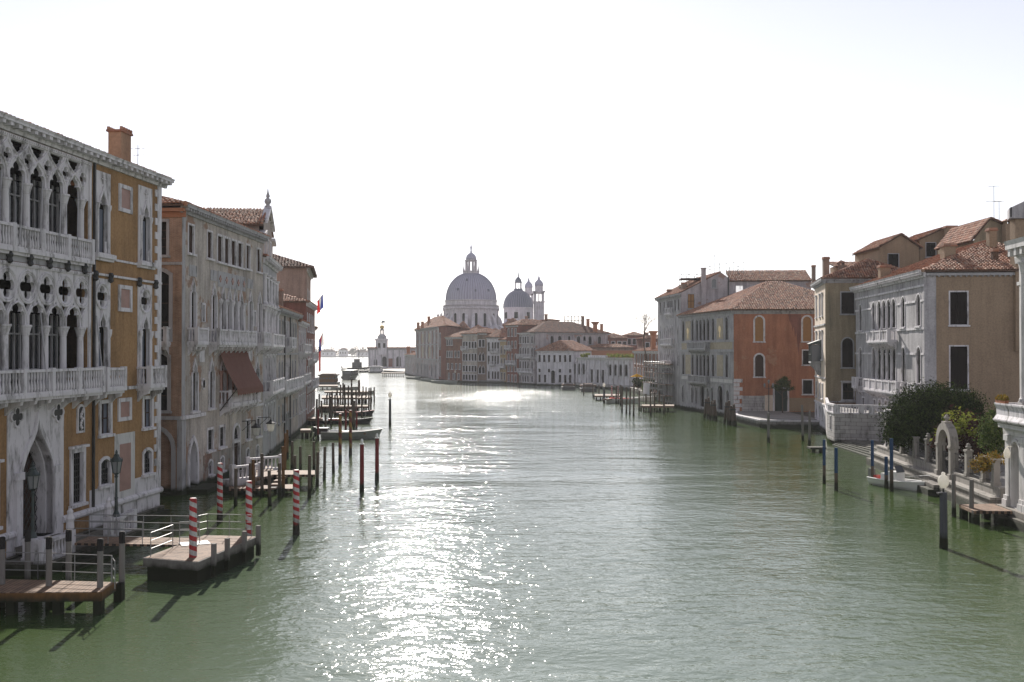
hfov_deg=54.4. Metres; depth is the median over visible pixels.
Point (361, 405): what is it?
mooring pole
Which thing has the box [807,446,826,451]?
water step
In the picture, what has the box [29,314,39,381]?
window
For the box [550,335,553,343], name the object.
window
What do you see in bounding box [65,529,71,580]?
mooring pole
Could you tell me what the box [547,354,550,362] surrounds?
window
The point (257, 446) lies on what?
window
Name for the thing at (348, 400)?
mooring pole
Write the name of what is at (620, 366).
window
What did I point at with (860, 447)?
boat steps
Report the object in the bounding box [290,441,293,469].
mooring pole
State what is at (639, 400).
mooring pole
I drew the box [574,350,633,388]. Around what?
single storey palace
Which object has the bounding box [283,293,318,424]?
red house
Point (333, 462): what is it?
mooring pole
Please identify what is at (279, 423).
window
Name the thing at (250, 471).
mooring pole
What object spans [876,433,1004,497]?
garden fence
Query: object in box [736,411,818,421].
quay edge
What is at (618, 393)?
mooring pole
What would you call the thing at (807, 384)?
window
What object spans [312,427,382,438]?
work barge
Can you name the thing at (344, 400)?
mooring pole
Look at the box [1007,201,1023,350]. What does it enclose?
building
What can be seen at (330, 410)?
mooring pole
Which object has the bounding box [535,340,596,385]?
white house
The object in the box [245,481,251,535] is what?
mooring pole
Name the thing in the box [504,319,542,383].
town house
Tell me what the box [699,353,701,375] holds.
window
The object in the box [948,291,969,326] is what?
window
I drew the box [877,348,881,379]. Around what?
window
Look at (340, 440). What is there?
mooring pole
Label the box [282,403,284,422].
window
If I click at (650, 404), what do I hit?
mooring pole
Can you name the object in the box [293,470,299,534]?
mooring pole
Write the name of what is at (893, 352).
window
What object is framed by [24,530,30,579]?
mooring pole
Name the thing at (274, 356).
window
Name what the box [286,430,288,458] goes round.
mooring pole
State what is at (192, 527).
mooring pole
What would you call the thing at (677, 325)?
window
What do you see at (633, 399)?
mooring pole
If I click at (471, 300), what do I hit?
domed church
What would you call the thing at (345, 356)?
island
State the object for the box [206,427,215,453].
window
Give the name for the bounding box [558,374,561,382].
window
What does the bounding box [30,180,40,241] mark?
window
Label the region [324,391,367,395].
jetty
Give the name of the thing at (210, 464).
window
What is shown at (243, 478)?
jetty
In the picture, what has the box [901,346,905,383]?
window
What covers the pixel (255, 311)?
window
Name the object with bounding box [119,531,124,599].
mooring pole
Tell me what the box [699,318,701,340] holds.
window
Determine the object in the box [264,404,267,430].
window
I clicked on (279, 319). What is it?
window
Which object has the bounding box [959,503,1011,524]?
jetty
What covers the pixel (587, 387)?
landing shelter
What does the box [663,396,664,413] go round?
mooring pole
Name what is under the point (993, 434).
laurel
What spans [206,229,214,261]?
window
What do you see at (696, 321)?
window
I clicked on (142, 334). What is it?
window
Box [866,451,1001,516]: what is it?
quay wall
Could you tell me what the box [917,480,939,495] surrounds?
water steps
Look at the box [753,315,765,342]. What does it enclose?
window
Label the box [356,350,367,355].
waterside house
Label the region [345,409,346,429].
mooring pole
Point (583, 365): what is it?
window
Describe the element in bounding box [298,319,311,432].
town house
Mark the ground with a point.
(502, 382)
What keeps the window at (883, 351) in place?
in the arcade palace at (927, 319)
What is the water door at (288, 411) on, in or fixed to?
in the terraced palace at (287, 413)
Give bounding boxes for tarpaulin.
[643,383,649,394]
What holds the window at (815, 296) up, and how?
in the corner house at (832, 356)
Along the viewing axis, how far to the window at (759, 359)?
149.86 m
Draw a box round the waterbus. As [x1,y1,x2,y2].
[341,370,357,379]
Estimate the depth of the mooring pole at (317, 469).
73.81 m
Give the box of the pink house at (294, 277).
[273,254,316,300]
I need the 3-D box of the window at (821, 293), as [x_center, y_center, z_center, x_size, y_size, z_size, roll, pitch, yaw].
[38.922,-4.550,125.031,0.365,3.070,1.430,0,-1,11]
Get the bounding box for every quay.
[341,366,404,371]
[629,387,656,399]
[736,411,818,428]
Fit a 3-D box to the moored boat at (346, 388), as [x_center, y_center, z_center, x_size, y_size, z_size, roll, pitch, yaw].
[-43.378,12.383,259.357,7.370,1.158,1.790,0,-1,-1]
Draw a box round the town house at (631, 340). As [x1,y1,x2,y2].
[622,332,642,349]
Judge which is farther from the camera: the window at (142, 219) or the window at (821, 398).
the window at (821, 398)
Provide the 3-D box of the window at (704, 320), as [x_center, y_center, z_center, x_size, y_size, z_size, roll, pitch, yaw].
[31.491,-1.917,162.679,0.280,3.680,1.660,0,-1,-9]
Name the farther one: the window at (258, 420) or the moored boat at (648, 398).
the moored boat at (648, 398)
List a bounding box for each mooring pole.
[0,536,5,607]
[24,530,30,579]
[45,536,52,609]
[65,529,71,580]
[97,538,103,587]
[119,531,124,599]
[189,498,196,557]
[217,463,222,520]
[234,468,237,505]
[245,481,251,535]
[249,463,251,480]
[252,459,254,495]
[260,453,263,496]
[268,470,271,505]
[278,463,280,496]
[281,446,284,496]
[284,433,286,469]
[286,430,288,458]
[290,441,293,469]
[293,455,295,469]
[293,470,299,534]
[299,446,301,469]
[307,455,310,497]
[313,442,315,472]
[315,399,317,426]
[315,452,318,485]
[317,409,318,439]
[318,394,319,416]
[323,447,325,478]
[324,414,326,426]
[330,396,331,425]
[332,442,334,472]
[334,395,335,417]
[338,413,341,460]
[342,383,343,404]
[344,384,345,416]
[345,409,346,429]
[347,385,348,411]
[349,410,351,454]
[351,397,352,425]
[353,401,354,428]
[355,390,356,410]
[355,413,357,429]
[359,439,363,491]
[361,393,362,417]
[368,395,369,409]
[370,387,371,409]
[373,387,374,401]
[375,433,378,479]
[617,385,618,402]
[621,386,622,412]
[625,387,626,413]
[629,388,630,414]
[633,384,634,415]
[638,390,639,410]
[650,390,651,415]
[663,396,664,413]
[767,412,769,442]
[801,405,803,440]
[808,411,810,445]
[823,439,825,483]
[834,448,837,490]
[871,440,873,477]
[884,456,887,487]
[890,438,893,491]
[951,474,955,516]
[969,479,973,522]
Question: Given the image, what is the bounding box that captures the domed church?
[437,245,544,329]
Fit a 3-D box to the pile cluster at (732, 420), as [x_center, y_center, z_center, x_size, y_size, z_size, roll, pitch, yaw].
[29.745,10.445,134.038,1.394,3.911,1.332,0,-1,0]
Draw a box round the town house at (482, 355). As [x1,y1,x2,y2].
[476,328,493,382]
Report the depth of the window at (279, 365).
103.30 m
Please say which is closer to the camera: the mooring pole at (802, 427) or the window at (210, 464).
the window at (210, 464)
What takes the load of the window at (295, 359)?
in the terraced palace at (287, 413)
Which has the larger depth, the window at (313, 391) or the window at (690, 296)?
the window at (690, 296)
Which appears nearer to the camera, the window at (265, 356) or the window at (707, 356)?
the window at (265, 356)
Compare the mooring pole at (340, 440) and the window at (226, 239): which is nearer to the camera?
the window at (226, 239)
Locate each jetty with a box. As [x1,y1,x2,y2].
[0,552,124,614]
[223,454,314,493]
[300,428,311,437]
[308,417,322,424]
[317,385,337,389]
[320,405,367,411]
[322,396,367,402]
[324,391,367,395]
[381,372,404,376]
[593,394,619,399]
[640,404,673,411]
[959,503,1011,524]
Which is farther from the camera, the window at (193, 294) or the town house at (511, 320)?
the town house at (511, 320)
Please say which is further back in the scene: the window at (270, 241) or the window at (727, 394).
the window at (727, 394)
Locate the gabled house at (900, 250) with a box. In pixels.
[852,233,923,267]
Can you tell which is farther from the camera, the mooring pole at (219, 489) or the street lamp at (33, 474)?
the mooring pole at (219, 489)
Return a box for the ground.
[414,374,814,417]
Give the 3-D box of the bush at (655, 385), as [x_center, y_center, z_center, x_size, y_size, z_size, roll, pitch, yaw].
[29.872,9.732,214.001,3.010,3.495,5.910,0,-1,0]
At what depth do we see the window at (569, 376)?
284.25 m
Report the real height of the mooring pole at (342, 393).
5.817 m
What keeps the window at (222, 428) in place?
in the gothic palace at (215, 341)
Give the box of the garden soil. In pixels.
[883,444,1004,486]
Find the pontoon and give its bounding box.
[74,514,260,583]
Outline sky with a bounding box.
[0,0,1023,353]
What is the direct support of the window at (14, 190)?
in the gothic palace at (83, 377)
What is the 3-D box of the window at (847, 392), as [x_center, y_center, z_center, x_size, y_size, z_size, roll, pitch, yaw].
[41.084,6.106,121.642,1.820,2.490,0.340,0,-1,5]
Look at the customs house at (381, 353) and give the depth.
547.69 m
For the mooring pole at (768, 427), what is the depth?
108.94 m
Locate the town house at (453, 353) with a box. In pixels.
[444,331,464,382]
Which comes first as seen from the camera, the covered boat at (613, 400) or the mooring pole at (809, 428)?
the mooring pole at (809, 428)
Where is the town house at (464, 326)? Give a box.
[458,321,469,331]
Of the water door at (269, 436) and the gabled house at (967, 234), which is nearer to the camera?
the water door at (269, 436)
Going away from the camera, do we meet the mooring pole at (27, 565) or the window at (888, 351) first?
the mooring pole at (27, 565)
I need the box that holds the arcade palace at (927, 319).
[849,228,1019,445]
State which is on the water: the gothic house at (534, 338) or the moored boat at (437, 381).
the moored boat at (437, 381)
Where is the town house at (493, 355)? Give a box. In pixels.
[485,328,505,380]
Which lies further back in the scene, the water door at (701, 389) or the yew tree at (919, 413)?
the water door at (701, 389)
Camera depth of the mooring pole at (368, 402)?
162.06 m
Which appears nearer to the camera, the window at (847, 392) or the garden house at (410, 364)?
the window at (847, 392)
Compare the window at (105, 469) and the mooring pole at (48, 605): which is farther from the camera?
the window at (105, 469)
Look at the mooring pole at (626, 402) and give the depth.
159.73 m
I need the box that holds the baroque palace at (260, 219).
[203,189,284,460]
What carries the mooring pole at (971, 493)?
in the water
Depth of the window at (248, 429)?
84.50 m
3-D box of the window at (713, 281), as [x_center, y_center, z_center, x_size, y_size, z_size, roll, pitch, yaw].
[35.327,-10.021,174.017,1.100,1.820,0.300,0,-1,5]
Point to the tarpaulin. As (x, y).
(646, 388)
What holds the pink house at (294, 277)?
on the ground
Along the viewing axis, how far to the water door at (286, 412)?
108.18 m
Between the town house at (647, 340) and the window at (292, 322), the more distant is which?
the town house at (647, 340)
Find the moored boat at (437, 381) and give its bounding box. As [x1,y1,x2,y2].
[431,380,447,382]
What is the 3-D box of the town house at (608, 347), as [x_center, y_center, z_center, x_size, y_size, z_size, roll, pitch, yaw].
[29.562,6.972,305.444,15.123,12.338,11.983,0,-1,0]
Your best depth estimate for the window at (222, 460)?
77.98 m
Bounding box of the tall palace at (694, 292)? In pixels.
[654,262,815,405]
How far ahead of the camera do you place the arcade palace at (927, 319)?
93.47 m
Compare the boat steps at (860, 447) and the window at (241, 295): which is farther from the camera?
the boat steps at (860, 447)
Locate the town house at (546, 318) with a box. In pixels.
[540,314,559,321]
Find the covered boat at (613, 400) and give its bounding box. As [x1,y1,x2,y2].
[605,397,640,402]
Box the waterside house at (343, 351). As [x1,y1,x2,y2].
[339,348,347,355]
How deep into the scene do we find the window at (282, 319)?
106.19 m
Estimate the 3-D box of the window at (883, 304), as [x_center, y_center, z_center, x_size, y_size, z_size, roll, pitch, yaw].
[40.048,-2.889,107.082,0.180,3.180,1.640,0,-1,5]
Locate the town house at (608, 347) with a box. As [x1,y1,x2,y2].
[588,344,634,350]
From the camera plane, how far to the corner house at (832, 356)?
121.95 m
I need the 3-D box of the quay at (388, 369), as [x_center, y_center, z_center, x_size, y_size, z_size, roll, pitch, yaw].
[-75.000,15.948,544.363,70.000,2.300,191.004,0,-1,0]
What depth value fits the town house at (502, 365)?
307.07 m
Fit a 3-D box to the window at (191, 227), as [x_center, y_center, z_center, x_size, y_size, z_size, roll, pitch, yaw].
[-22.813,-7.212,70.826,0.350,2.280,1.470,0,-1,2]
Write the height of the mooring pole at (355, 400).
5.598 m
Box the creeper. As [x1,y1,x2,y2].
[968,450,1004,473]
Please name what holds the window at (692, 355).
in the mosaic palace at (739, 349)
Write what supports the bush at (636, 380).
on the quay at (637, 390)
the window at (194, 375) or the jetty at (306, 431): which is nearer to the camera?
the window at (194, 375)
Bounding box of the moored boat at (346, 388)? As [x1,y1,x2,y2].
[331,386,357,389]
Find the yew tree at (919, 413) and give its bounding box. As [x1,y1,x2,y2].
[871,376,994,456]
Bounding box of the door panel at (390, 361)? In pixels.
[388,358,392,366]
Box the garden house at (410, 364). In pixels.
[404,346,415,375]
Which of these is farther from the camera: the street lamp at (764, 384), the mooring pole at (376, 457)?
the street lamp at (764, 384)
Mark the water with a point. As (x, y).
(496, 532)
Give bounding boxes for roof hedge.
[579,353,590,356]
[606,353,633,357]
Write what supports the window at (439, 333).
in the painted palace at (430, 345)
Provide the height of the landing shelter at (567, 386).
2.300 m
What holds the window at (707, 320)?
in the mosaic palace at (739, 349)
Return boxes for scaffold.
[643,360,672,403]
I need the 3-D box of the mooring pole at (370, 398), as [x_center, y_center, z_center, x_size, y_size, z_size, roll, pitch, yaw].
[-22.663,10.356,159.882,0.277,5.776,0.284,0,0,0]
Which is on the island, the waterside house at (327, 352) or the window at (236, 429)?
the waterside house at (327, 352)
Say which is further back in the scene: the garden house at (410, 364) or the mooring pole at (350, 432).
the garden house at (410, 364)
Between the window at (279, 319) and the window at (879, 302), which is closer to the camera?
the window at (279, 319)
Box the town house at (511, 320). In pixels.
[502,318,516,327]
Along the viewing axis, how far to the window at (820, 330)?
124.39 m
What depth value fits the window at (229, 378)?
79.73 m
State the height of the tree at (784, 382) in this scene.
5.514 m
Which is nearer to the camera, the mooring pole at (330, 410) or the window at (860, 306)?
the window at (860, 306)
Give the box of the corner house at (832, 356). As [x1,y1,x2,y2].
[807,257,900,432]
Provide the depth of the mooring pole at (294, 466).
78.77 m
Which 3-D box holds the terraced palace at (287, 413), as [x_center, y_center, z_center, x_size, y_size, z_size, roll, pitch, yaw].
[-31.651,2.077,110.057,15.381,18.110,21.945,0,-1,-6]
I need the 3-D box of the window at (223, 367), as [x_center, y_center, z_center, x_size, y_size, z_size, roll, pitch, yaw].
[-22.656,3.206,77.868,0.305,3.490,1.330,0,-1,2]
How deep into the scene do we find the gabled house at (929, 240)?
125.14 m
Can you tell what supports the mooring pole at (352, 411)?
in the water
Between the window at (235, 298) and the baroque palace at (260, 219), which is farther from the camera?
the baroque palace at (260, 219)
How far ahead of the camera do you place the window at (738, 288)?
173.80 m
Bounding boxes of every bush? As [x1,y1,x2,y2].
[631,377,641,388]
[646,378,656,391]
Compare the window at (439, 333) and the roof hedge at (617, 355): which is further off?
the window at (439, 333)
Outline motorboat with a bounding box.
[867,465,930,490]
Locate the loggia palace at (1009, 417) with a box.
[991,237,1023,532]
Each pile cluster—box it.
[703,397,709,418]
[709,400,716,420]
[723,401,730,424]
[728,404,736,425]
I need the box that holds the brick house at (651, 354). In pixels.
[632,331,657,392]
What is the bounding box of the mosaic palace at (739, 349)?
[676,281,814,413]
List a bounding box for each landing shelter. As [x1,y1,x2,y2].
[318,373,339,384]
[368,366,383,372]
[561,383,574,389]
[579,383,596,391]
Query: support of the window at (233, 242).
in the gothic palace at (215, 341)
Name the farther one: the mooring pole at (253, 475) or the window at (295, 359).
the window at (295, 359)
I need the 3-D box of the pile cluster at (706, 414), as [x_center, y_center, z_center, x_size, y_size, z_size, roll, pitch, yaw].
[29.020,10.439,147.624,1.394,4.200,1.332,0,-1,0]
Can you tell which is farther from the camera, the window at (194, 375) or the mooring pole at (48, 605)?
the window at (194, 375)
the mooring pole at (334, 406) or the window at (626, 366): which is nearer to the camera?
the mooring pole at (334, 406)
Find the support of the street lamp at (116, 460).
on the landing stage
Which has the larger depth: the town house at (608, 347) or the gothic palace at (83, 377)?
the town house at (608, 347)
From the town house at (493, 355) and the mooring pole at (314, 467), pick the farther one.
the town house at (493, 355)
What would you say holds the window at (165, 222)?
in the gothic palace at (215, 341)
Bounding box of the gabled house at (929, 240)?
[909,225,957,260]
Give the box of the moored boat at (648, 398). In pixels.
[627,396,655,400]
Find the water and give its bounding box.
[0,354,1023,681]
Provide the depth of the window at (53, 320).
51.59 m
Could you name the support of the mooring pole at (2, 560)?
in the water
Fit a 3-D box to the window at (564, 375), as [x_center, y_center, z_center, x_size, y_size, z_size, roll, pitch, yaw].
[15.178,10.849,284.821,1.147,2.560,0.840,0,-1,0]
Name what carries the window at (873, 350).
in the arcade palace at (927, 319)
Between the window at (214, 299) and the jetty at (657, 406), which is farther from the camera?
the jetty at (657, 406)
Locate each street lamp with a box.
[21,463,43,560]
[110,450,125,535]
[763,379,773,411]
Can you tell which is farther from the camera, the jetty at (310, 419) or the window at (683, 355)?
the window at (683, 355)
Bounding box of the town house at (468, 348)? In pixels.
[460,327,495,382]
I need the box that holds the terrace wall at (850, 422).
[825,397,890,441]
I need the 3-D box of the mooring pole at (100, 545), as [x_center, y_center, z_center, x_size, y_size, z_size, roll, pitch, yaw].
[-15.889,9.808,38.396,0.258,4.375,0.245,0,-1,0]
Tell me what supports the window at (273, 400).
in the baroque palace at (260, 219)
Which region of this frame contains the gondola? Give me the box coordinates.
[307,413,372,423]
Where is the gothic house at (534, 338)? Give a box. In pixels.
[516,316,610,384]
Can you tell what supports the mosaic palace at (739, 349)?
on the ground
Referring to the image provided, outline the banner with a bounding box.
[319,351,320,370]
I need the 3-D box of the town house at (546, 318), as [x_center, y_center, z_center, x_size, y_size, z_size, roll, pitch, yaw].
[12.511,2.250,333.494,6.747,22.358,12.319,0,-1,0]
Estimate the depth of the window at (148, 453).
59.63 m
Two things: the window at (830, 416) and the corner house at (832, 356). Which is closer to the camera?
the window at (830, 416)
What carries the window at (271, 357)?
in the baroque palace at (260, 219)
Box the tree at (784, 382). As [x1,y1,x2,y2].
[771,376,794,412]
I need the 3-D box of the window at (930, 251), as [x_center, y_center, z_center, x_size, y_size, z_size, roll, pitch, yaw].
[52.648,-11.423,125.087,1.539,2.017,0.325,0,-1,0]
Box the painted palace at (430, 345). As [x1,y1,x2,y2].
[414,316,460,379]
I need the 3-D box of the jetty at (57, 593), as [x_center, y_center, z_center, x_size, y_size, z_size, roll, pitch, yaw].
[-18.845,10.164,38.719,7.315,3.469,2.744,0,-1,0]
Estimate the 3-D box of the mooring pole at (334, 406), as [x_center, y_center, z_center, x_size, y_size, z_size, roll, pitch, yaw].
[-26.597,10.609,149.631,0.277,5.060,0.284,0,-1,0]
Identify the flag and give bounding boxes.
[315,294,323,313]
[315,331,323,352]
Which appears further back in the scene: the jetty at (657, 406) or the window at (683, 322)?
the window at (683, 322)
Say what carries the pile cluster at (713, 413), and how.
in the water
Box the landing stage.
[5,497,141,576]
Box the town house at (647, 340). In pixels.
[635,332,657,348]
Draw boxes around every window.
[8,313,20,385]
[9,174,21,236]
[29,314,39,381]
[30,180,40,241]
[48,315,57,380]
[49,185,58,244]
[68,444,89,508]
[96,175,111,253]
[96,282,111,378]
[98,399,115,437]
[98,456,114,488]
[139,288,153,383]
[140,189,152,261]
[141,395,156,430]
[141,447,155,477]
[161,268,172,341]
[161,350,171,412]
[162,219,169,257]
[187,222,196,256]
[189,278,196,340]
[190,358,200,413]
[201,303,205,321]
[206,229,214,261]
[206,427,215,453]
[208,357,216,410]
[208,459,215,477]
[211,282,217,341]
[216,233,225,264]
[218,424,227,449]
[220,360,226,403]
[220,455,226,472]
[221,285,226,328]
[224,236,232,266]
[227,287,232,329]
[227,373,231,403]
[231,238,238,268]
[232,423,240,440]
[233,287,238,329]
[237,240,244,269]
[239,289,243,329]
[245,243,252,271]
[245,418,252,441]
[246,447,251,462]
[248,290,253,330]
[254,310,256,326]
[255,356,261,401]
[256,247,262,273]
[256,416,262,438]
[256,444,259,456]
[257,292,262,342]
[264,354,268,388]
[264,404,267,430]
[267,354,271,387]
[267,402,269,421]
[270,241,271,256]
[270,354,274,380]
[270,401,271,419]
[273,354,276,378]
[273,400,276,424]
[278,360,280,377]
[278,405,280,425]
[279,319,280,333]
[281,360,282,377]
[282,319,283,334]
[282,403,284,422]
[286,358,287,379]
[292,322,293,336]
[292,359,293,377]
[293,399,295,416]
[294,359,295,377]
[310,316,312,332]
[313,391,314,407]
[382,356,386,366]
[396,356,400,366]
[439,333,440,349]
[439,356,440,376]
[481,339,484,346]
[487,342,489,351]
[543,374,546,382]
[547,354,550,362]
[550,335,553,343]
[558,355,561,362]
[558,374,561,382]
[563,355,566,362]
[563,374,566,382]
[568,355,571,362]
[568,374,571,382]
[582,363,584,374]
[588,336,592,344]
[614,364,616,375]
[619,364,621,376]
[624,364,627,376]
[673,382,674,401]
[677,325,678,343]
[681,385,683,401]
[682,320,684,340]
[682,353,684,374]
[687,293,694,308]
[690,386,693,402]
[691,319,693,340]
[691,353,693,374]
[694,386,697,403]
[695,319,698,340]
[695,353,698,375]
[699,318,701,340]
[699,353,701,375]
[702,318,705,340]
[702,353,705,375]
[706,318,709,339]
[706,353,709,375]
[706,387,709,398]
[710,387,713,403]
[711,279,716,288]
[711,317,714,339]
[711,353,714,376]
[724,316,728,339]
[725,353,728,377]
[725,389,729,401]
[735,285,742,292]
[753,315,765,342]
[753,353,765,377]
[801,315,812,342]
[801,349,809,365]
[801,379,813,394]
[814,295,816,318]
[818,382,820,398]
[820,292,822,316]
[820,330,822,360]
[820,383,822,399]
[829,415,831,430]
[840,291,855,314]
[840,337,854,368]
[840,381,855,400]
[857,304,861,331]
[859,347,861,376]
[870,301,874,330]
[872,347,875,378]
[877,300,880,328]
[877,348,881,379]
[881,299,885,328]
[882,347,885,379]
[886,298,890,328]
[886,347,890,379]
[887,253,898,266]
[891,298,895,327]
[891,348,895,380]
[899,296,905,328]
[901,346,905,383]
[914,293,920,327]
[916,346,920,382]
[925,242,936,257]
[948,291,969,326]
[949,345,968,390]
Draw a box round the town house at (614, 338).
[608,333,628,344]
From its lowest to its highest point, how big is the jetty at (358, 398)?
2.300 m
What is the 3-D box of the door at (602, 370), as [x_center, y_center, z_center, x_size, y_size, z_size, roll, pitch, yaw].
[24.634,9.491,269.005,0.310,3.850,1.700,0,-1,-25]
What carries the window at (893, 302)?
in the arcade palace at (927, 319)
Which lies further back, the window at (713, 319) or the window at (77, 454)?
the window at (713, 319)
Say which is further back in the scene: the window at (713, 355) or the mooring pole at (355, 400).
the window at (713, 355)
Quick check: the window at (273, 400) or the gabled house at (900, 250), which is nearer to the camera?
the window at (273, 400)
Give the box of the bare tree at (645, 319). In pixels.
[630,311,657,377]
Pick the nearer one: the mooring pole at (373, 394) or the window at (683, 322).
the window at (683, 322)
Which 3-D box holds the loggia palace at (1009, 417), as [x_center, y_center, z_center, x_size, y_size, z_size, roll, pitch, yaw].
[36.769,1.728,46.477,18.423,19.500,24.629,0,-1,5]
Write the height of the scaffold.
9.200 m
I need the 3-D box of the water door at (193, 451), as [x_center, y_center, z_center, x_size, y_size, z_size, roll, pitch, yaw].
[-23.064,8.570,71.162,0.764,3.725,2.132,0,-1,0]
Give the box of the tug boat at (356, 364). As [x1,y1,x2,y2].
[347,355,368,369]
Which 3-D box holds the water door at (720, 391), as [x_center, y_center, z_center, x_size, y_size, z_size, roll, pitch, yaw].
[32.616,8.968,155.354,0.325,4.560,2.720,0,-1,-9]
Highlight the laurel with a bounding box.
[972,405,1004,455]
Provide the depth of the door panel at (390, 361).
548.18 m
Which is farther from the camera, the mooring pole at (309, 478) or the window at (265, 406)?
the window at (265, 406)
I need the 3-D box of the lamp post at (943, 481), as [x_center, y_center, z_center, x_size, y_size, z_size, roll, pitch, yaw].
[21.901,9.384,50.534,0.570,5.473,0.532,0,-1,0]
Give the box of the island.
[321,355,367,356]
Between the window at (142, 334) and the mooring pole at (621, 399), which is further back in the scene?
the mooring pole at (621, 399)
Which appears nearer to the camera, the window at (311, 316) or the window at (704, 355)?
the window at (311, 316)
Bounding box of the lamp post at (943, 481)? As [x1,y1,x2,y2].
[936,472,948,548]
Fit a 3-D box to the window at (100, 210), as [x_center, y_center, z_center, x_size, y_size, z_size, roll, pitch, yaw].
[-22.339,-6.904,54.144,0.689,4.480,1.603,0,-1,0]
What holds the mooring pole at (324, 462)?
in the water
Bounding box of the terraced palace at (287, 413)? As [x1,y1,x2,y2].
[276,288,303,449]
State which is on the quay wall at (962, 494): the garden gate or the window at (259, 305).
the garden gate
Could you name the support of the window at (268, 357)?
in the baroque palace at (260, 219)
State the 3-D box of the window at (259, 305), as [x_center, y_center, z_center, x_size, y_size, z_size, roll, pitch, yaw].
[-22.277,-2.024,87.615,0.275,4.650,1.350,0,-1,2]
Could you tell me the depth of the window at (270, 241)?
95.71 m
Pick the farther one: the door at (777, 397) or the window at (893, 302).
the door at (777, 397)
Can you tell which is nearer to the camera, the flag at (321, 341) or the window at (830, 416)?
the window at (830, 416)
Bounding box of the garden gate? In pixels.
[934,414,959,479]
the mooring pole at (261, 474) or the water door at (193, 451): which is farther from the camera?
the water door at (193, 451)
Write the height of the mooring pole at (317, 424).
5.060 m
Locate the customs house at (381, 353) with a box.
[366,321,415,367]
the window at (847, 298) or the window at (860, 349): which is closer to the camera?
the window at (860, 349)
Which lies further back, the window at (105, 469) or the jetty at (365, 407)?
the jetty at (365, 407)
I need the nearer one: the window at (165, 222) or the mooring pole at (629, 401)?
the window at (165, 222)
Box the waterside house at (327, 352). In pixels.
[321,349,335,355]
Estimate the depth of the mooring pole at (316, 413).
119.06 m
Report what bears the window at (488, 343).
in the town house at (493, 355)
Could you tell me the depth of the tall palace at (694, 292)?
176.19 m
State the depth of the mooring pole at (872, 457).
74.73 m
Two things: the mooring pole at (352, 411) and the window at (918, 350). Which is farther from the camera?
the mooring pole at (352, 411)
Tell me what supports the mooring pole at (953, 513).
in the water
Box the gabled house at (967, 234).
[934,186,1009,272]
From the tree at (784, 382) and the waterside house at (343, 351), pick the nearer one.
the tree at (784, 382)
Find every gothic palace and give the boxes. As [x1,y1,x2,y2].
[0,111,174,561]
[160,196,274,495]
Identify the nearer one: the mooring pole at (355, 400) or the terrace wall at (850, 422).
the terrace wall at (850, 422)
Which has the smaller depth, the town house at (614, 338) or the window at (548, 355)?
the window at (548, 355)
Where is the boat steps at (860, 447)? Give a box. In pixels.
[832,440,884,456]
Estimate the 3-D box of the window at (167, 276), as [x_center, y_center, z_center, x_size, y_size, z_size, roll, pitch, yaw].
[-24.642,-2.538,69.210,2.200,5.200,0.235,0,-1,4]
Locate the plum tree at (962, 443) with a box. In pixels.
[927,404,989,469]
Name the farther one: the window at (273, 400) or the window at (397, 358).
the window at (397, 358)
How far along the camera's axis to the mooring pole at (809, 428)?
105.50 m
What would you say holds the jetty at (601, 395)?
in the water
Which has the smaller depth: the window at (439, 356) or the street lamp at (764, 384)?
the street lamp at (764, 384)
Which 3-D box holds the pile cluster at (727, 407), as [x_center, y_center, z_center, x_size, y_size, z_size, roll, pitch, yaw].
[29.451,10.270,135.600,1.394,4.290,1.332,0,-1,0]
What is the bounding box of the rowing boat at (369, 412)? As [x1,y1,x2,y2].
[336,410,373,415]
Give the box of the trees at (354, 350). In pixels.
[315,345,397,355]
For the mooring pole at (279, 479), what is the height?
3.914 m
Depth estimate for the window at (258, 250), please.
87.82 m
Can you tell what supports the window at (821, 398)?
in the corner house at (832, 356)
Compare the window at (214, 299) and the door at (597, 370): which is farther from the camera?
the door at (597, 370)
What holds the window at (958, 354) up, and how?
in the arcade palace at (927, 319)
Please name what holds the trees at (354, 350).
on the island
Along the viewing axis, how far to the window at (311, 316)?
144.62 m
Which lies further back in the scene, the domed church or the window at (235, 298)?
the domed church
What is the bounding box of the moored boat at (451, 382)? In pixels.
[444,381,457,383]
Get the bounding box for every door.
[187,435,198,488]
[232,439,240,465]
[268,432,270,454]
[285,412,286,432]
[287,411,288,434]
[550,370,555,382]
[590,369,592,382]
[596,369,598,382]
[601,369,603,382]
[699,386,704,406]
[717,384,723,409]
[773,387,788,411]
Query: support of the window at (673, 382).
in the tall palace at (694, 292)
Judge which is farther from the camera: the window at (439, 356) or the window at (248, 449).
the window at (439, 356)
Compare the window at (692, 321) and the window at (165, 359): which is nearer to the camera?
the window at (165, 359)
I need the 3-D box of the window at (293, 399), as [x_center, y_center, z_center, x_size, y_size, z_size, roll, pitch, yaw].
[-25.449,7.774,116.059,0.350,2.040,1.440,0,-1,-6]
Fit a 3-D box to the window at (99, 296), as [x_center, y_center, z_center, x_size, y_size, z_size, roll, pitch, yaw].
[-22.326,-0.404,54.043,0.715,5.880,1.693,0,-1,0]
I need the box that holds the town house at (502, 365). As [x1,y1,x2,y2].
[498,337,506,383]
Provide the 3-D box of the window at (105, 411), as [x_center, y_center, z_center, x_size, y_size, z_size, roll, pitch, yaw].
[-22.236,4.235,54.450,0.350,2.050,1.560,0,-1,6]
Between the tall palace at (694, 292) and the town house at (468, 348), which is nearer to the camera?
the tall palace at (694, 292)
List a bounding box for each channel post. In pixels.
[388,392,391,424]
[603,383,604,402]

